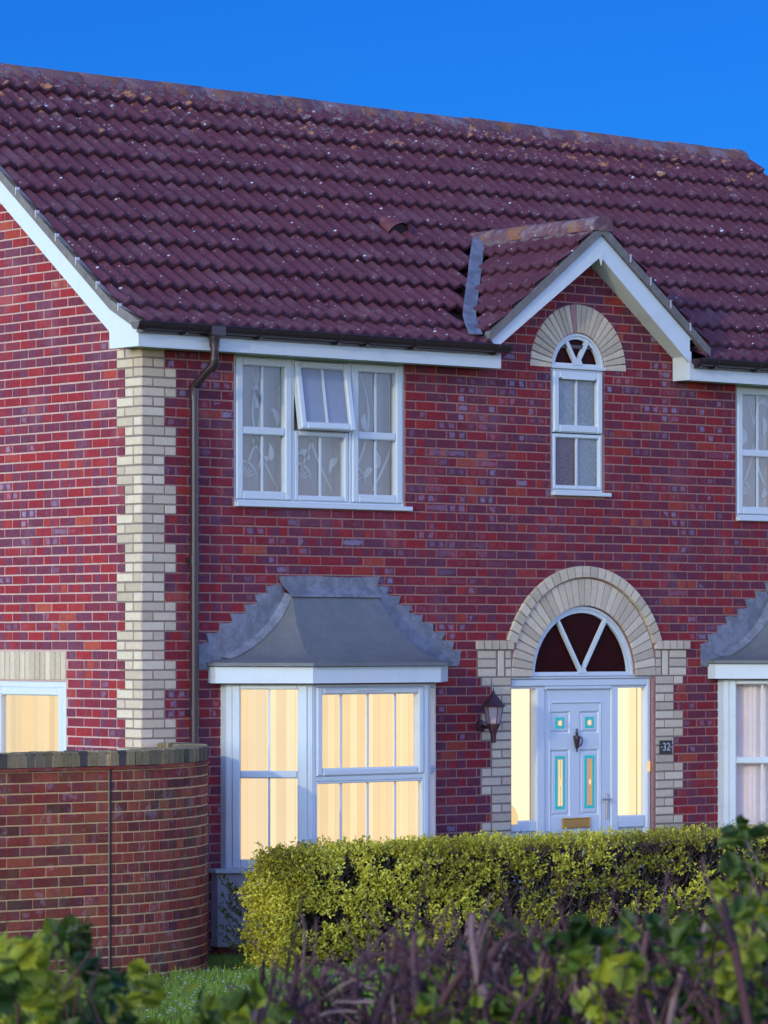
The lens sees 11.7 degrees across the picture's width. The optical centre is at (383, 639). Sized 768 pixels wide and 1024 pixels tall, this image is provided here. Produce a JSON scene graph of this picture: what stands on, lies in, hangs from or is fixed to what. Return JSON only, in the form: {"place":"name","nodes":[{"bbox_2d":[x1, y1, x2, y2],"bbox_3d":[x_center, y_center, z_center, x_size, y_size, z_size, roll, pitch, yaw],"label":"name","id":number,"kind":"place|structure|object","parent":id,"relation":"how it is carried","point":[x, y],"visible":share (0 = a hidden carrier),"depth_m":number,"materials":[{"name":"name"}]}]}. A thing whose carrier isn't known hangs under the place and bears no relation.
{"place":"outdoors","nodes":[
{"label":"outdoors","id":0,"kind":"place"},
{"bbox_2d":[2,932,757,1023],"bbox_3d":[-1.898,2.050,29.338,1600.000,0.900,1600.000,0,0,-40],"label":"ground","id":1,"kind":"structure","parent":0,"point":[211,965],"depth_m":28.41,"materials":[{"name":"plant"}]},
{"bbox_2d":[0,885,149,1023],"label":"leafy bush","id":2,"kind":"object","parent":1,"relation":"on","point":[30,982],"visible":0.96,"depth_m":5.96,"materials":[{"name":"green plant"}]},
{"bbox_2d":[0,742,209,977],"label":"garden wall","id":3,"kind":"structure","parent":1,"relation":"on","point":[115,842],"depth_m":27.29,"materials":[{"name":"brick"}]},
{"bbox_2d":[81,958,279,1023],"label":"bush","id":4,"kind":"object","parent":1,"relation":"on","point":[208,1007],"visible":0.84,"depth_m":5.82,"materials":[{"name":"green plant"}]},
{"bbox_2d":[213,870,257,957],"bbox_3d":[-1.143,2.096,28.661,0.359,0.678,0.298,0,0,-40],"label":"shrub","id":5,"kind":"object","parent":1,"relation":"on","point":[229,884],"visible":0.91,"depth_m":28.65,"materials":[{"name":"green plant"}]},
{"bbox_2d":[139,967,369,1021],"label":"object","id":6,"kind":"object","parent":1,"relation":"on","point":[209,991],"visible":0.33,"depth_m":26.56,"materials":[{"name":"green plant"}]},
{"bbox_2d":[0,63,767,954],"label":"brick house","id":7,"kind":"structure","parent":1,"relation":"on","point":[556,539],"depth_m":31.58,"materials":[{"name":"brick"}]},
{"bbox_2d":[6,695,57,752],"bbox_3d":[-2.847,0.940,30.648,0.016,1.120,1.049,0,0,-40],"label":"blind","id":8,"kind":"object","parent":7,"relation":"attached to","point":[31,723],"visible":0.4,"depth_m":30.70,"materials":[{"name":"beige fabric"}]},
{"bbox_2d":[0,681,65,752],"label":"side window","id":9,"kind":"structure","parent":7,"relation":"in","point":[31,688],"depth_m":30.45,"materials":[{"name":"white plastic"}]},
{"bbox_2d":[243,362,390,496],"bbox_3d":[-0.606,-1.700,30.604,1.721,1.160,0.042,0,0,-40],"label":"curtain","id":10,"kind":"object","parent":7,"relation":"hanging from","point":[308,466],"visible":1,"depth_m":30.61,"materials":[{"name":"white fabric"}]},
{"bbox_2d":[234,354,412,510],"bbox_3d":[-0.488,-1.682,30.498,1.835,1.226,0.166,0,0,-40],"label":"window","id":11,"kind":"structure","parent":7,"relation":"in","point":[325,392],"depth_m":30.48,"materials":[{"name":"white plastic"}]},
{"bbox_2d":[241,690,417,859],"bbox_3d":[-0.301,1.086,30.341,2.050,1.464,0.494,0,0,-40],"label":"blind","id":12,"kind":"object","parent":7,"relation":"attached to","point":[283,757],"visible":0.52,"depth_m":29.96,"materials":[{"name":"beige fabric"}]},
{"bbox_2d":[199,576,460,954],"bbox_3d":[-0.205,1.090,30.308,2.747,3.220,0.710,0,0,-40],"label":"bay window","id":13,"kind":"structure","parent":7,"relation":"in","point":[340,636],"depth_m":30.00,"materials":[{"name":"plastic"}]},
{"bbox_2d":[476,688,505,742],"bbox_3d":[0.899,0.632,31.480,0.212,0.464,0.274,0,0,-40],"label":"wall lantern","id":14,"kind":"object","parent":7,"relation":"attached to","point":[493,705],"depth_m":31.42,"materials":[{"name":"metal"}]},
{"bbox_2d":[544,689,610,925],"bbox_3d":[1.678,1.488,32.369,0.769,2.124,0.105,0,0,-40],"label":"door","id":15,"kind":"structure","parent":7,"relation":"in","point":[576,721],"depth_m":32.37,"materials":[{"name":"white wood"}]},
{"bbox_2d":[551,333,610,496],"bbox_3d":[1.679,-1.944,32.330,0.672,1.405,0.125,0,0,-40],"label":"arched window","id":16,"kind":"structure","parent":7,"relation":"in","point":[576,374],"depth_m":32.32,"materials":[{"name":"white plastic"}]},
{"bbox_2d":[659,740,671,753],"bbox_3d":[2.483,0.943,32.952,0.146,0.120,0.018,0,0,-40],"label":"house number sign","id":17,"kind":"object","parent":7,"relation":"attached to","point":[665,746],"visible":1,"depth_m":32.94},
{"bbox_2d":[700,582,767,905],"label":"bay window","id":18,"kind":"structure","parent":7,"relation":"in","point":[744,637],"depth_m":33.32,"materials":[{"name":"plastic"}]},
{"bbox_2d":[736,684,767,827],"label":"curtain","id":19,"kind":"object","parent":7,"relation":"hanging from","point":[748,744],"visible":0.66,"depth_m":33.42,"materials":[{"name":"white fabric"}]},
{"bbox_2d":[736,385,767,521],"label":"window","id":20,"kind":"structure","parent":7,"relation":"in","point":[757,513],"depth_m":33.62,"materials":[{"name":"white plastic"}]},
{"bbox_2d":[742,395,767,506],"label":"curtain","id":21,"kind":"object","parent":7,"relation":"hanging from","point":[748,443],"visible":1,"depth_m":33.88,"materials":[{"name":"white fabric"}]},
{"bbox_2d":[226,865,642,1023],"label":"pruned hedge","id":22,"kind":"object","parent":1,"relation":"on","point":[489,994],"visible":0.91,"depth_m":6.13,"materials":[{"name":"brown plant"}]},
{"bbox_2d":[233,820,767,970],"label":"golden hedge","id":23,"kind":"object","parent":1,"relation":"on","point":[539,862],"visible":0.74,"depth_m":29.17,"materials":[{"name":"green plant"}]},
{"bbox_2d":[514,859,767,1023],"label":"leafy hedge","id":24,"kind":"object","parent":1,"relation":"on","point":[636,979],"visible":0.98,"depth_m":5.80,"materials":[{"name":"green plant"}]},
{"bbox_2d":[700,814,767,1004],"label":"tall sprig","id":25,"kind":"object","parent":1,"relation":"on","point":[742,835],"visible":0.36,"depth_m":6.72,"materials":[{"name":"green plant"}]},
{"bbox_2d":[0,0,767,175],"label":"sky","id":26,"kind":"structure","parent":0,"point":[683,71],"materials":[{"name":"blue"}]},
{"bbox_2d":[511,805,517,824],"bbox_3d":[0.975,1.930,31.983,0.350,1.140,0.350,0,0,-40],"label":"table lamp","id":27,"kind":"object","parent":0,"point":[514,817],"visible":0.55,"depth_m":31.89,"materials":[{"name":"fabric"}]}
]}

